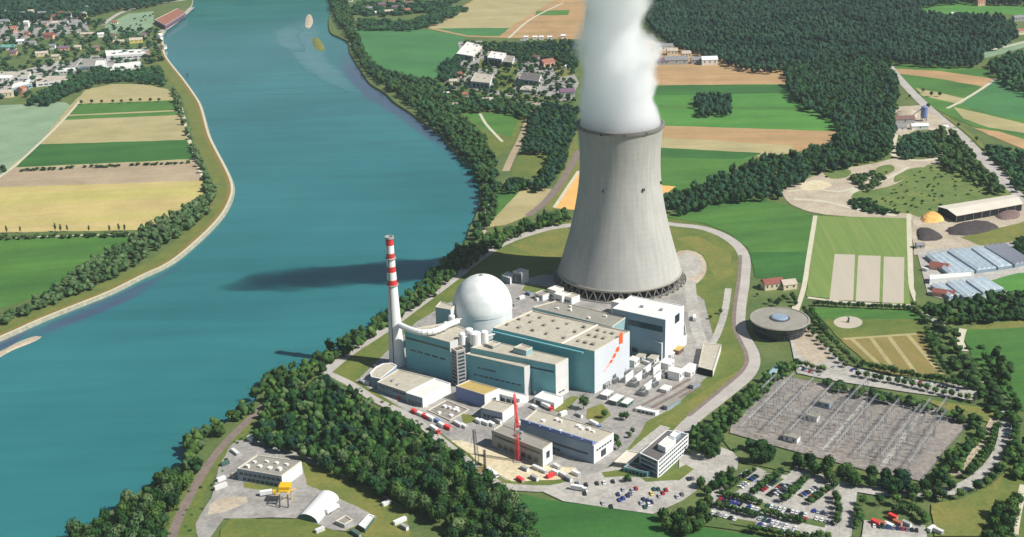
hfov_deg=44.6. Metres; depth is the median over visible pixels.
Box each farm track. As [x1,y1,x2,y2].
[0,101,79,176]
[182,108,202,178]
[479,113,503,141]
[508,3,562,37]
[553,171,578,207]
[796,215,816,309]
[808,297,914,305]
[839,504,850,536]
[849,177,871,192]
[891,134,941,160]
[906,214,915,301]
[910,304,944,332]
[947,79,996,107]
[957,328,968,350]
[985,42,1023,50]
[1013,484,1023,535]
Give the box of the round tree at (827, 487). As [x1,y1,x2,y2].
[824,484,831,491]
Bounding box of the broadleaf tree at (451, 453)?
[449,448,455,460]
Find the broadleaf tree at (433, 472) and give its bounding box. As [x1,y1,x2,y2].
[422,467,439,479]
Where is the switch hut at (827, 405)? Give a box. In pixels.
[816,397,833,408]
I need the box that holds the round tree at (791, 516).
[788,513,795,520]
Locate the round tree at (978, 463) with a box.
[974,460,982,469]
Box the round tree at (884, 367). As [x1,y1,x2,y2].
[880,364,887,370]
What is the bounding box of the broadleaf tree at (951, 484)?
[946,479,956,489]
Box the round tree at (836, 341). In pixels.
[833,339,839,346]
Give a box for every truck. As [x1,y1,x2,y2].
[260,489,275,496]
[325,503,339,513]
[429,424,440,433]
[486,467,498,477]
[541,402,552,410]
[571,483,586,490]
[589,419,600,427]
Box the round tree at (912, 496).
[907,492,917,502]
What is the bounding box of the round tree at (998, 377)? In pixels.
[994,372,1001,380]
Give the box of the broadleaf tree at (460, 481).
[452,475,466,488]
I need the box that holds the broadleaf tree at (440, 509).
[432,501,446,522]
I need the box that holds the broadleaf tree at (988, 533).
[979,528,992,536]
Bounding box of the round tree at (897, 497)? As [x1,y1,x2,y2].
[890,492,901,502]
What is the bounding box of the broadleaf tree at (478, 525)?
[473,522,481,534]
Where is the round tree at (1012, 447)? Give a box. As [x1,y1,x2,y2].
[1006,444,1016,450]
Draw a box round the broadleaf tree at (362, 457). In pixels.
[359,454,370,464]
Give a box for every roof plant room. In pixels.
[658,436,675,452]
[669,430,680,439]
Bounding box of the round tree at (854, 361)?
[851,357,858,365]
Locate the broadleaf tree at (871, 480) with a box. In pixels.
[865,473,876,486]
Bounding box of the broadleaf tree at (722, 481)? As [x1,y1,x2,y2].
[716,475,726,488]
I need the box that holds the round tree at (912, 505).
[907,501,916,513]
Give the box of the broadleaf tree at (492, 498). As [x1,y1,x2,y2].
[486,492,498,509]
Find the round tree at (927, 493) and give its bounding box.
[921,489,932,500]
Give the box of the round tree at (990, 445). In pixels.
[986,442,995,451]
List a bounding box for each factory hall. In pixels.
[0,71,30,81]
[12,79,32,90]
[36,75,67,86]
[56,67,77,74]
[76,59,106,70]
[95,60,106,66]
[105,49,145,59]
[110,61,140,70]
[155,8,185,29]
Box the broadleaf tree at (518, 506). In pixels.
[515,501,526,509]
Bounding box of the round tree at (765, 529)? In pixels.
[762,525,769,533]
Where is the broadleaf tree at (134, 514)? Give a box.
[129,508,144,520]
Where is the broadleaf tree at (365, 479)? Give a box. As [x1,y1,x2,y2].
[364,472,371,485]
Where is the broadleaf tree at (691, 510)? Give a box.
[687,506,694,515]
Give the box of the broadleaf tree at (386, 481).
[379,478,389,491]
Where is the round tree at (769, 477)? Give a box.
[763,472,772,482]
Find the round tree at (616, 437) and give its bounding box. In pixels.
[614,433,620,441]
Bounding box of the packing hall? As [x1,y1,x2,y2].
[929,272,972,283]
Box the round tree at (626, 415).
[622,410,629,417]
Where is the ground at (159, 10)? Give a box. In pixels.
[0,0,232,336]
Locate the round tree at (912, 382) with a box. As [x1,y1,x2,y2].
[909,379,916,386]
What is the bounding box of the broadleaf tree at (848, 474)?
[845,469,859,479]
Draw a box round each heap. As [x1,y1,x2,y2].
[895,109,917,117]
[916,227,942,240]
[921,211,944,222]
[945,220,998,235]
[995,210,1019,219]
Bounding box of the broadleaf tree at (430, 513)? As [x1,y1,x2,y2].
[427,504,438,522]
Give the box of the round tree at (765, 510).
[760,508,767,514]
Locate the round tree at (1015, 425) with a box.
[1012,421,1020,428]
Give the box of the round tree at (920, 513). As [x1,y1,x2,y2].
[917,509,925,519]
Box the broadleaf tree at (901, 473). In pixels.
[894,468,912,481]
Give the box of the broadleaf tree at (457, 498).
[450,493,461,504]
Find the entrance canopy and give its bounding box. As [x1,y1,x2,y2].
[614,450,639,463]
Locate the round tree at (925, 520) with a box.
[920,516,929,524]
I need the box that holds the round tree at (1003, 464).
[997,460,1007,472]
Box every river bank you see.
[0,0,234,341]
[185,20,480,450]
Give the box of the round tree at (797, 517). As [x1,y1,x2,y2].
[794,513,801,521]
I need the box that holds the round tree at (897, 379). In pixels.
[893,377,900,382]
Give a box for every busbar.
[744,409,919,464]
[748,404,924,458]
[752,400,926,453]
[759,396,930,448]
[762,391,934,442]
[766,386,938,437]
[770,382,939,432]
[776,378,945,427]
[781,381,948,422]
[783,370,950,417]
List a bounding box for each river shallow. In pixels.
[0,258,192,350]
[14,276,167,348]
[272,25,304,51]
[288,19,361,94]
[337,51,468,167]
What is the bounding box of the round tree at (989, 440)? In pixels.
[986,438,994,444]
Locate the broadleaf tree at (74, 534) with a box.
[70,532,80,536]
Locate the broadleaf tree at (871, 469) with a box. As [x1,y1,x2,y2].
[865,465,878,475]
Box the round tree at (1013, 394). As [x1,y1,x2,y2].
[1009,391,1017,399]
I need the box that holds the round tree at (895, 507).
[890,504,898,511]
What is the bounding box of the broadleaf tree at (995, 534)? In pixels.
[990,532,999,536]
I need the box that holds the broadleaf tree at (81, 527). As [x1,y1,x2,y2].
[78,522,83,533]
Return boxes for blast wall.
[625,370,632,382]
[634,371,641,380]
[643,363,650,371]
[644,379,651,389]
[653,363,660,375]
[653,371,661,380]
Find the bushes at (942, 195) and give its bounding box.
[882,166,979,211]
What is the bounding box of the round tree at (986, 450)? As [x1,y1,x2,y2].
[982,448,991,454]
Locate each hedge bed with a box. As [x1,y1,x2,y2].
[716,515,755,525]
[722,478,751,491]
[755,502,787,512]
[767,477,783,486]
[794,517,825,527]
[803,487,829,503]
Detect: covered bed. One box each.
[830,254,854,300]
[856,255,880,301]
[883,257,903,302]
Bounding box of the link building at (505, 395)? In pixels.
[499,388,528,403]
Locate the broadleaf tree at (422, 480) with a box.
[418,473,432,491]
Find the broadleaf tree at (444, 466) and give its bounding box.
[438,461,447,474]
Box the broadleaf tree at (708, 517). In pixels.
[703,511,712,521]
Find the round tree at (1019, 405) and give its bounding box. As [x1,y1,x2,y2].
[1013,401,1022,412]
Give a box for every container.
[213,481,227,490]
[216,475,225,481]
[220,460,229,466]
[230,471,237,477]
[231,448,239,455]
[247,435,254,441]
[314,526,324,533]
[349,528,361,536]
[381,499,390,506]
[393,516,406,524]
[400,522,408,530]
[411,408,417,414]
[425,413,434,421]
[438,421,444,427]
[443,422,451,430]
[453,420,462,427]
[475,417,481,423]
[480,418,489,425]
[489,420,494,426]
[495,418,501,423]
[512,301,521,306]
[516,475,524,482]
[517,402,523,407]
[520,465,528,471]
[530,404,537,409]
[530,474,538,481]
[532,464,539,470]
[539,467,547,473]
[546,471,554,478]
[551,468,558,475]
[552,463,560,469]
[559,410,566,416]
[559,471,567,477]
[564,474,572,481]
[571,469,580,476]
[575,412,582,417]
[870,518,880,525]
[876,518,885,525]
[885,520,893,527]
[888,512,898,518]
[892,518,902,526]
[901,519,911,527]
[927,524,935,532]
[933,526,943,534]
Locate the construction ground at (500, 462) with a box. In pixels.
[451,440,577,480]
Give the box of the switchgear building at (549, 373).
[470,343,568,395]
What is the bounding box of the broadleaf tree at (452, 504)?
[447,498,456,513]
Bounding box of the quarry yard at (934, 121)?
[896,105,959,135]
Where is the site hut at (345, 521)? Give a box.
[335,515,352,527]
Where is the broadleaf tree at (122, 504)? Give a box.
[115,499,130,515]
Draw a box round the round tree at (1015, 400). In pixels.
[1012,396,1020,402]
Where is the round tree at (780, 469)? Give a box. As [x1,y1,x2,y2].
[777,467,785,475]
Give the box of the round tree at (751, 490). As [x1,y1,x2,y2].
[749,487,757,493]
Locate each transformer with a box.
[612,374,618,383]
[628,377,639,387]
[636,386,648,396]
[637,369,648,378]
[646,361,655,370]
[649,377,658,387]
[656,368,667,378]
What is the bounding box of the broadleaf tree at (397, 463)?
[392,460,401,475]
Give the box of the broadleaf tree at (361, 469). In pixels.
[355,463,369,476]
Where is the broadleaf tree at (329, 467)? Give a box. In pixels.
[326,463,334,472]
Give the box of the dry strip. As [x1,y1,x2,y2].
[948,417,1002,476]
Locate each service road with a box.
[737,379,786,426]
[763,401,933,449]
[822,399,868,450]
[880,413,922,466]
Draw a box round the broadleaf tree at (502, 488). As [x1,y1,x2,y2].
[492,482,507,500]
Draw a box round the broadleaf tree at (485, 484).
[478,481,488,491]
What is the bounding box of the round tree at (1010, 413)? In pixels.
[1006,410,1016,417]
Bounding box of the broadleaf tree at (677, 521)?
[673,516,686,525]
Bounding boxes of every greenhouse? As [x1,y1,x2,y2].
[925,250,974,273]
[930,282,959,299]
[946,279,979,299]
[947,247,995,273]
[966,276,1003,294]
[971,245,1011,269]
[984,242,1023,267]
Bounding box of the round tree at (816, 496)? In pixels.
[812,493,819,500]
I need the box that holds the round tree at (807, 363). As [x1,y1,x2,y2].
[804,360,810,367]
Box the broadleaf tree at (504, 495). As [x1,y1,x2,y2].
[499,489,508,502]
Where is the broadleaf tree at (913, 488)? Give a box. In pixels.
[905,481,920,494]
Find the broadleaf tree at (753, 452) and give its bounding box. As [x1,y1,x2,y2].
[747,447,760,461]
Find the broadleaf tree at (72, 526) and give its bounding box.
[64,517,81,536]
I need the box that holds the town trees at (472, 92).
[441,50,575,102]
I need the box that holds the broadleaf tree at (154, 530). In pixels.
[151,525,167,534]
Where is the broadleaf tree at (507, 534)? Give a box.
[502,531,512,536]
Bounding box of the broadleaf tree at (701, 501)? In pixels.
[696,499,707,506]
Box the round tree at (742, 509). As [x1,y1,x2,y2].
[740,505,747,514]
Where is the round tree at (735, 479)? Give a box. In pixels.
[732,476,739,484]
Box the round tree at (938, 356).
[935,354,942,361]
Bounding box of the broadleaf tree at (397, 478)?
[389,475,401,485]
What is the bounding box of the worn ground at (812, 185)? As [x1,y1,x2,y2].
[799,180,830,190]
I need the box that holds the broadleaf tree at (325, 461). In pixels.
[318,454,332,470]
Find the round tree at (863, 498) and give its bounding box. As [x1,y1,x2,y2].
[857,494,868,502]
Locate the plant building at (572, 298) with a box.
[565,292,579,303]
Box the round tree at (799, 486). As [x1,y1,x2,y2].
[795,482,802,489]
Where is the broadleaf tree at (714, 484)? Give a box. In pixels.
[709,478,718,489]
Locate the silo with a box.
[913,105,927,121]
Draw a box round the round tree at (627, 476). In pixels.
[624,473,631,480]
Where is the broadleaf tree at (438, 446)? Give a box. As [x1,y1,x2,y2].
[432,440,447,453]
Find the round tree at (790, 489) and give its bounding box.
[785,486,796,494]
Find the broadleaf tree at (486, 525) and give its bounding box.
[480,522,493,536]
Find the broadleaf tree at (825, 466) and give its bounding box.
[821,462,831,473]
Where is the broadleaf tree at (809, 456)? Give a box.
[804,451,815,461]
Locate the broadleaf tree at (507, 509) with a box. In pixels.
[500,500,513,516]
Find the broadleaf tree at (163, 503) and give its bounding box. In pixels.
[159,500,166,511]
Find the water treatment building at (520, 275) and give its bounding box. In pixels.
[513,268,528,283]
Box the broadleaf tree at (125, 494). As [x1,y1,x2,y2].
[120,489,135,502]
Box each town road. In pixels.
[101,0,181,24]
[158,7,193,31]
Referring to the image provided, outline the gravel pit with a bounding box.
[782,156,939,218]
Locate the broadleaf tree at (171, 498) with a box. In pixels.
[165,490,179,509]
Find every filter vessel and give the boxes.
[448,314,461,320]
[459,332,469,345]
[465,327,472,342]
[470,330,480,345]
[481,330,494,343]
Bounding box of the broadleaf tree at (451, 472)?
[445,463,462,481]
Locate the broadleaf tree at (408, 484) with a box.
[403,478,413,489]
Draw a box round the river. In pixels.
[0,0,479,536]
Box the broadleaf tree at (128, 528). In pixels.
[124,525,137,535]
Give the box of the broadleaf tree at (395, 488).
[388,479,403,502]
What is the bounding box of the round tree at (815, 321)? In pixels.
[812,318,818,326]
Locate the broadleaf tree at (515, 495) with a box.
[505,489,520,504]
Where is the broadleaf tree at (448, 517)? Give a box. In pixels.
[443,511,454,528]
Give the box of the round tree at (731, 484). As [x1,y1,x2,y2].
[728,480,734,487]
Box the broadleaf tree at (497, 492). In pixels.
[491,487,501,507]
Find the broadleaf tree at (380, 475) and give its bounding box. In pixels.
[375,470,384,480]
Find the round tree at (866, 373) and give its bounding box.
[862,371,870,376]
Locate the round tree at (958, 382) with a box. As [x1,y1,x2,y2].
[955,378,962,385]
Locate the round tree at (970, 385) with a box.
[967,382,973,388]
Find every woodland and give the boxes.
[0,86,217,322]
[0,165,6,171]
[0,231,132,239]
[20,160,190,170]
[25,64,167,105]
[152,470,193,485]
[161,456,203,478]
[181,456,192,469]
[182,387,260,457]
[182,400,254,448]
[190,404,247,459]
[255,374,443,465]
[257,207,571,391]
[330,0,503,238]
[350,0,458,15]
[356,5,468,30]
[436,56,465,80]
[452,93,529,117]
[457,96,532,116]
[463,37,579,65]
[504,101,580,192]
[663,48,898,213]
[688,361,798,448]
[693,91,733,117]
[694,382,758,441]
[694,426,724,456]
[745,436,776,451]
[821,378,978,428]
[831,383,983,424]
[848,197,899,214]
[850,170,886,190]
[895,130,938,159]
[919,289,1023,323]
[921,316,980,381]
[929,442,973,476]
[932,125,1005,193]
[936,425,987,472]
[956,358,1023,422]
[984,144,1023,192]
[990,346,1014,381]
[1004,438,1023,459]
[1008,437,1023,479]
[1012,236,1023,253]
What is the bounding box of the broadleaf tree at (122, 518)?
[116,512,129,527]
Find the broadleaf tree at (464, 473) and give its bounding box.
[454,469,466,483]
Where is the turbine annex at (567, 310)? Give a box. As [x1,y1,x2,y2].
[532,301,625,329]
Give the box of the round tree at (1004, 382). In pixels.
[1000,379,1008,387]
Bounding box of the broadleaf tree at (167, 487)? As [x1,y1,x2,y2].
[158,481,174,495]
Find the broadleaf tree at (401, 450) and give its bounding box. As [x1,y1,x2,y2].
[394,446,405,455]
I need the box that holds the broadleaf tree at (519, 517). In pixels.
[512,511,526,523]
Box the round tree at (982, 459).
[977,455,986,465]
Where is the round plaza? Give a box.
[834,316,861,327]
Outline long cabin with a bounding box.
[763,365,779,380]
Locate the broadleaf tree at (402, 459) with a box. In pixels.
[397,455,407,463]
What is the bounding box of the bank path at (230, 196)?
[0,31,232,336]
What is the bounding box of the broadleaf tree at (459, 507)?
[453,504,463,512]
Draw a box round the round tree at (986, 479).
[982,476,992,486]
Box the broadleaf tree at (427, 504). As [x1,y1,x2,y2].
[423,501,431,515]
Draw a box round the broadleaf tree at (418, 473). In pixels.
[408,467,422,479]
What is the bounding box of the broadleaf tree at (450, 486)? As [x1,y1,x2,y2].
[445,477,453,492]
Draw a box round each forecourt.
[679,447,738,484]
[794,323,831,364]
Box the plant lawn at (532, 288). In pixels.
[522,284,548,291]
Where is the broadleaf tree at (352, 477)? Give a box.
[347,471,356,482]
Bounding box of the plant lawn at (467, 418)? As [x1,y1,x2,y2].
[461,414,476,423]
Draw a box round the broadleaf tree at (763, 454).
[758,449,768,462]
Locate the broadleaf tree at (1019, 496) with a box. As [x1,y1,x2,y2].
[1009,491,1023,504]
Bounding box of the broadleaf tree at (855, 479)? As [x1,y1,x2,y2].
[848,472,862,486]
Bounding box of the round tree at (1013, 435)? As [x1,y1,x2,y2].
[1008,431,1019,439]
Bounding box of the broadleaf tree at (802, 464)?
[797,458,806,469]
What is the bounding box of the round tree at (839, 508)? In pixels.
[835,505,842,512]
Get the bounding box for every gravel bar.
[0,336,40,356]
[305,14,312,27]
[312,37,324,50]
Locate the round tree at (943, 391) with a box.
[940,388,947,394]
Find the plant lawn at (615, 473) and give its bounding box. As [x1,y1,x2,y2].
[602,469,627,476]
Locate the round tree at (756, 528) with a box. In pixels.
[753,523,761,533]
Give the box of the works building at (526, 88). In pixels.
[520,85,535,93]
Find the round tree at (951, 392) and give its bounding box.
[947,389,955,396]
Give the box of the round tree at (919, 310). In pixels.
[915,308,921,315]
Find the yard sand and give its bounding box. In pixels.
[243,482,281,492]
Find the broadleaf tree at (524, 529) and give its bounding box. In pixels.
[520,524,531,532]
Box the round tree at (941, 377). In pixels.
[937,374,946,381]
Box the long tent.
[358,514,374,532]
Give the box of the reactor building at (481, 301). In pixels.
[452,273,511,341]
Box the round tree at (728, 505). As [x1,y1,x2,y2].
[724,501,730,508]
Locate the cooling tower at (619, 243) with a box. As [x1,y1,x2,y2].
[553,112,686,303]
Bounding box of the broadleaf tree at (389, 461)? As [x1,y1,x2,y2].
[384,455,395,469]
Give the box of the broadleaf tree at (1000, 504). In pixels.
[991,500,1008,512]
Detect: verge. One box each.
[160,408,260,536]
[272,374,338,407]
[668,497,766,534]
[689,372,779,439]
[723,440,849,481]
[914,281,1023,328]
[943,115,1005,171]
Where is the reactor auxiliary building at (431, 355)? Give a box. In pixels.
[405,323,472,380]
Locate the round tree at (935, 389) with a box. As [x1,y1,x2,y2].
[932,385,938,392]
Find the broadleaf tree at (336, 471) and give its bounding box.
[332,466,341,476]
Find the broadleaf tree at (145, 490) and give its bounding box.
[141,484,150,493]
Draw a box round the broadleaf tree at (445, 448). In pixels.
[439,442,448,454]
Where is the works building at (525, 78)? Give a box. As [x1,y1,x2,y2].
[518,72,541,86]
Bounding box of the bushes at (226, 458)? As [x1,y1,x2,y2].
[168,437,241,534]
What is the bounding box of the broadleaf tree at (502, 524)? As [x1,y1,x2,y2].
[496,518,508,531]
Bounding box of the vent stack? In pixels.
[385,235,405,366]
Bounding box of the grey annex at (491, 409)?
[481,399,513,422]
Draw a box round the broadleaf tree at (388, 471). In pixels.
[384,466,392,480]
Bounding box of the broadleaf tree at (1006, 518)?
[999,512,1016,526]
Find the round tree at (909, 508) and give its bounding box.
[905,502,913,513]
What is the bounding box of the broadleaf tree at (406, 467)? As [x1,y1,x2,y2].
[401,462,411,476]
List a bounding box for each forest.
[0,0,170,20]
[645,0,1023,72]
[986,49,1023,91]
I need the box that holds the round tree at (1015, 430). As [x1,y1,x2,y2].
[1010,428,1020,433]
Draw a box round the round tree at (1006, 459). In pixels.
[1000,455,1010,463]
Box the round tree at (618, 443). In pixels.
[614,440,621,447]
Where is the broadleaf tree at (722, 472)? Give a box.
[718,470,725,476]
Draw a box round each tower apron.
[677,250,706,287]
[678,253,702,279]
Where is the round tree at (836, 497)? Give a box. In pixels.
[832,493,841,500]
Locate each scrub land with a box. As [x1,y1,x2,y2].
[791,138,1011,216]
[823,167,850,178]
[856,164,987,213]
[876,165,894,175]
[894,167,922,181]
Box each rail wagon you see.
[663,398,680,409]
[689,380,700,388]
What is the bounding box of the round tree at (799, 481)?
[795,478,804,485]
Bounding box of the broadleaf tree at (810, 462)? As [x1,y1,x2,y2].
[806,459,816,468]
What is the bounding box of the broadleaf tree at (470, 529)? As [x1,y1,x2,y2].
[462,524,477,536]
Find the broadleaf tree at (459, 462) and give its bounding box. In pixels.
[454,460,463,466]
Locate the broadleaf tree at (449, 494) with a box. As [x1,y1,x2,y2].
[446,491,452,500]
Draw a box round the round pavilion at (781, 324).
[749,307,809,341]
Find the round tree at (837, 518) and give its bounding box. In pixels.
[832,514,841,523]
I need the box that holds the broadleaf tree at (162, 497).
[158,492,168,506]
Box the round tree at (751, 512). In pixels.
[747,508,753,516]
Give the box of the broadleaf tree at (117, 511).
[112,507,127,521]
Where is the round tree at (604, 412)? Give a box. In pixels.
[600,409,607,415]
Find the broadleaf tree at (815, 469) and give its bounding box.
[810,463,821,475]
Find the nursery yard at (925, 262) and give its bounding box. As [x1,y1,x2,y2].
[917,244,1023,300]
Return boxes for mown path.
[843,333,916,339]
[850,339,881,364]
[869,338,894,366]
[887,337,916,372]
[906,335,943,374]
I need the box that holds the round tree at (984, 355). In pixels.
[981,351,988,357]
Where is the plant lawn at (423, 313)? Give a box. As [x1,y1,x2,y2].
[411,306,435,321]
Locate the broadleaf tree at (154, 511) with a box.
[144,507,160,518]
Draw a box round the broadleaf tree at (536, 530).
[532,528,539,536]
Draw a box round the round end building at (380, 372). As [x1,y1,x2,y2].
[370,363,396,386]
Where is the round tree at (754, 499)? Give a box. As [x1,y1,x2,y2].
[751,496,757,503]
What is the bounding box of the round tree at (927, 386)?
[924,383,930,389]
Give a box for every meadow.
[103,11,153,33]
[220,518,366,536]
[301,461,409,536]
[456,85,498,96]
[479,59,493,69]
[494,62,518,94]
[513,91,556,102]
[553,56,572,76]
[924,399,994,421]
[961,222,1023,245]
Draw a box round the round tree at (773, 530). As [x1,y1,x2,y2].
[768,526,777,536]
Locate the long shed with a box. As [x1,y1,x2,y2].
[698,343,720,376]
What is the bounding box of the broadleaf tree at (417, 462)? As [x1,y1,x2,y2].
[410,456,425,470]
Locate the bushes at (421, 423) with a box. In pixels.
[359,388,482,470]
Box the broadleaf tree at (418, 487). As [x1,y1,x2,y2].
[413,484,421,490]
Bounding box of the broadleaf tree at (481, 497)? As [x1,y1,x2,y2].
[475,490,487,509]
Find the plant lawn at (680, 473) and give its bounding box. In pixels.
[640,465,692,481]
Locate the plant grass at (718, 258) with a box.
[674,236,735,279]
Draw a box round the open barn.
[937,194,1023,221]
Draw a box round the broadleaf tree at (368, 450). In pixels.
[363,446,374,455]
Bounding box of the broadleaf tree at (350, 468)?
[343,462,355,475]
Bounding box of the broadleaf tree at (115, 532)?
[103,528,121,536]
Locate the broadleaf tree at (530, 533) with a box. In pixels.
[523,530,537,536]
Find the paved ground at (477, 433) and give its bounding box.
[360,274,712,479]
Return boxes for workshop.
[237,455,302,486]
[377,369,433,400]
[406,378,450,407]
[492,424,552,466]
[520,409,613,463]
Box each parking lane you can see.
[711,467,765,498]
[757,472,799,502]
[789,483,831,506]
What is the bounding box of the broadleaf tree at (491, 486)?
[490,480,500,491]
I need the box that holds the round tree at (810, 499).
[806,496,814,504]
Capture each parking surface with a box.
[543,459,738,513]
[711,473,856,535]
[790,323,977,400]
[862,520,926,536]
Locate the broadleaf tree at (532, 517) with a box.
[525,511,538,525]
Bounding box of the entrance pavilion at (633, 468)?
[623,462,649,476]
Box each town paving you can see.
[0,16,89,41]
[0,60,64,89]
[55,55,139,69]
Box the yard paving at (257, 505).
[196,440,407,536]
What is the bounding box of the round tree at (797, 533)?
[793,529,801,536]
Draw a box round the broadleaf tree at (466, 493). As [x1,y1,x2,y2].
[462,489,469,500]
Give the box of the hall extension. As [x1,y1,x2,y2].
[654,341,662,360]
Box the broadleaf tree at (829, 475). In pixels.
[824,470,836,482]
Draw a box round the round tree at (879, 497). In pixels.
[874,494,884,503]
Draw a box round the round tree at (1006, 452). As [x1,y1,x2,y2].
[1001,448,1012,455]
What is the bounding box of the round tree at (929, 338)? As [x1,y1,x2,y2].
[925,335,933,343]
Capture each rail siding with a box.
[633,378,690,409]
[639,385,689,413]
[648,385,701,414]
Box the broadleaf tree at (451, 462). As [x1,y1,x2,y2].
[447,460,455,468]
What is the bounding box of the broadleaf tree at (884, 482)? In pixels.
[879,477,889,489]
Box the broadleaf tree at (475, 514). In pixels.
[469,507,481,522]
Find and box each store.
[456,380,499,406]
[501,271,512,283]
[611,298,624,312]
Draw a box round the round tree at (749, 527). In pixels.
[747,524,753,530]
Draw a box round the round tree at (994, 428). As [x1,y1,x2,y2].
[990,425,999,431]
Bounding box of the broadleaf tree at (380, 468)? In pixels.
[375,465,385,477]
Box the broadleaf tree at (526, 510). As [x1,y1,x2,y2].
[517,506,531,513]
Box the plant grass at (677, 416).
[653,370,739,424]
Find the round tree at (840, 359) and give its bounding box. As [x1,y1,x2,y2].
[838,355,844,362]
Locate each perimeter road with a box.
[322,371,505,484]
[324,222,759,432]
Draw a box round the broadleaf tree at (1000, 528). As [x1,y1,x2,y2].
[991,522,1010,535]
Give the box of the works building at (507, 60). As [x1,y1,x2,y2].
[502,55,514,67]
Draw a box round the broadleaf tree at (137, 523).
[127,515,143,532]
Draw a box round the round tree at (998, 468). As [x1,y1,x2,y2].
[991,464,1004,474]
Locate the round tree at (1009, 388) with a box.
[1006,385,1013,391]
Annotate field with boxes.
[0,84,199,232]
[0,102,69,173]
[0,160,201,186]
[0,181,203,231]
[0,236,128,307]
[17,140,193,166]
[65,100,178,119]
[69,110,177,115]
[334,5,438,34]
[356,28,465,78]
[428,0,587,38]
[431,0,552,28]
[436,28,508,35]
[458,110,524,156]
[462,112,518,136]
[482,493,760,536]
[484,189,550,227]
[492,188,519,217]
[511,152,548,176]
[535,10,569,15]
[545,131,579,210]
[556,174,578,209]
[643,39,785,84]
[643,84,834,130]
[643,85,789,94]
[643,104,812,109]
[661,138,793,156]
[661,148,759,158]
[661,153,760,190]
[662,126,835,153]
[662,185,675,193]
[667,198,812,251]
[749,252,806,281]
[806,216,909,303]
[815,308,921,318]
[819,316,928,337]
[840,333,944,375]
[892,63,1023,138]
[897,69,992,86]
[916,88,966,103]
[922,3,1023,14]
[931,473,1003,535]
[954,107,1023,132]
[960,80,1023,119]
[964,327,1023,410]
[967,320,1023,328]
[975,128,1023,148]
[984,41,1023,57]
[985,465,1023,536]
[991,273,1023,290]
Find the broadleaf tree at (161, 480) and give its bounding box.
[157,473,167,488]
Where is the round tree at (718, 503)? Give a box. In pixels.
[714,499,721,506]
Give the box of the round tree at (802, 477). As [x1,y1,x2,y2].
[798,476,807,482]
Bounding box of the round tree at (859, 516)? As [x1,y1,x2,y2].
[855,514,863,521]
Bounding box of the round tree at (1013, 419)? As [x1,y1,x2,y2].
[1008,415,1019,423]
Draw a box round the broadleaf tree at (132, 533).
[122,529,137,536]
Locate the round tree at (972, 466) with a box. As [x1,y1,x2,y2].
[967,462,976,471]
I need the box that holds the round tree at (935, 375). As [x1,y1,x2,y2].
[933,373,939,381]
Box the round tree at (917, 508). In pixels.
[914,506,922,516]
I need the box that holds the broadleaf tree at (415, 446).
[409,439,420,456]
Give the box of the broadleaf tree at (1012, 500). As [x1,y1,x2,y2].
[1004,495,1019,507]
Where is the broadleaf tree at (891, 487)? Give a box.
[886,482,897,497]
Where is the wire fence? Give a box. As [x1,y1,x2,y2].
[731,376,967,478]
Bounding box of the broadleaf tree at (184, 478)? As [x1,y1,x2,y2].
[178,472,193,488]
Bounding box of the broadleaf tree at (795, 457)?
[791,452,802,465]
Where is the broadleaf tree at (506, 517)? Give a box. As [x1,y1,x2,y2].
[499,513,512,527]
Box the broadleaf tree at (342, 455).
[334,446,349,465]
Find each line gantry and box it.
[746,403,763,427]
[760,374,776,408]
[763,388,779,409]
[767,409,783,432]
[779,373,794,394]
[783,392,799,416]
[788,414,804,434]
[798,378,813,398]
[804,398,819,416]
[813,420,829,445]
[829,403,843,426]
[835,426,850,452]
[843,389,856,411]
[850,410,864,431]
[854,376,869,413]
[857,432,872,458]
[864,394,877,416]
[872,414,886,438]
[880,437,894,464]
[885,398,899,422]
[894,421,908,443]
[895,419,910,459]
[907,404,920,425]
[907,444,921,468]
[916,397,930,435]
[921,427,934,451]
[933,397,947,436]
[933,410,946,430]
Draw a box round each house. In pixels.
[0,19,9,23]
[0,44,16,49]
[0,75,12,81]
[0,89,13,97]
[9,50,17,54]
[10,26,16,32]
[16,39,24,43]
[16,85,26,94]
[23,20,29,28]
[24,31,29,36]
[24,40,36,45]
[35,51,48,56]
[43,33,54,38]
[49,44,56,49]
[51,54,60,59]
[57,46,69,50]
[80,32,93,36]
[91,45,99,50]
[113,39,124,44]
[129,37,142,43]
[156,33,162,39]
[160,44,166,49]
[435,301,455,323]
[449,78,456,83]
[531,54,540,61]
[539,58,554,66]
[559,88,574,96]
[653,43,672,50]
[655,58,668,64]
[664,56,688,64]
[666,47,677,54]
[681,50,690,57]
[690,56,700,63]
[701,56,717,64]
[760,277,782,290]
[781,278,797,290]
[783,431,800,443]
[803,411,820,422]
[895,115,915,123]
[896,124,906,130]
[910,123,928,129]
[915,242,925,248]
[929,261,948,270]
[932,288,955,296]
[973,0,985,5]
[1011,15,1023,21]
[1017,28,1023,34]
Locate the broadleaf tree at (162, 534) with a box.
[156,529,167,536]
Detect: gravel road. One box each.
[502,96,538,170]
[951,417,998,476]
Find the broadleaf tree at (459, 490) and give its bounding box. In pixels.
[452,484,464,500]
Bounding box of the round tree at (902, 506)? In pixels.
[898,502,907,510]
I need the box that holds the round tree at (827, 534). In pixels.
[824,529,832,536]
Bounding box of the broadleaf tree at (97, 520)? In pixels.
[91,517,103,526]
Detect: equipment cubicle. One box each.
[600,389,613,399]
[603,381,610,388]
[609,393,623,405]
[621,397,633,407]
[629,356,639,367]
[635,351,648,361]
[647,353,659,363]
[659,357,674,369]
[659,384,671,392]
[667,366,684,380]
[673,345,683,354]
[682,362,697,376]
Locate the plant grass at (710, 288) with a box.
[323,218,749,484]

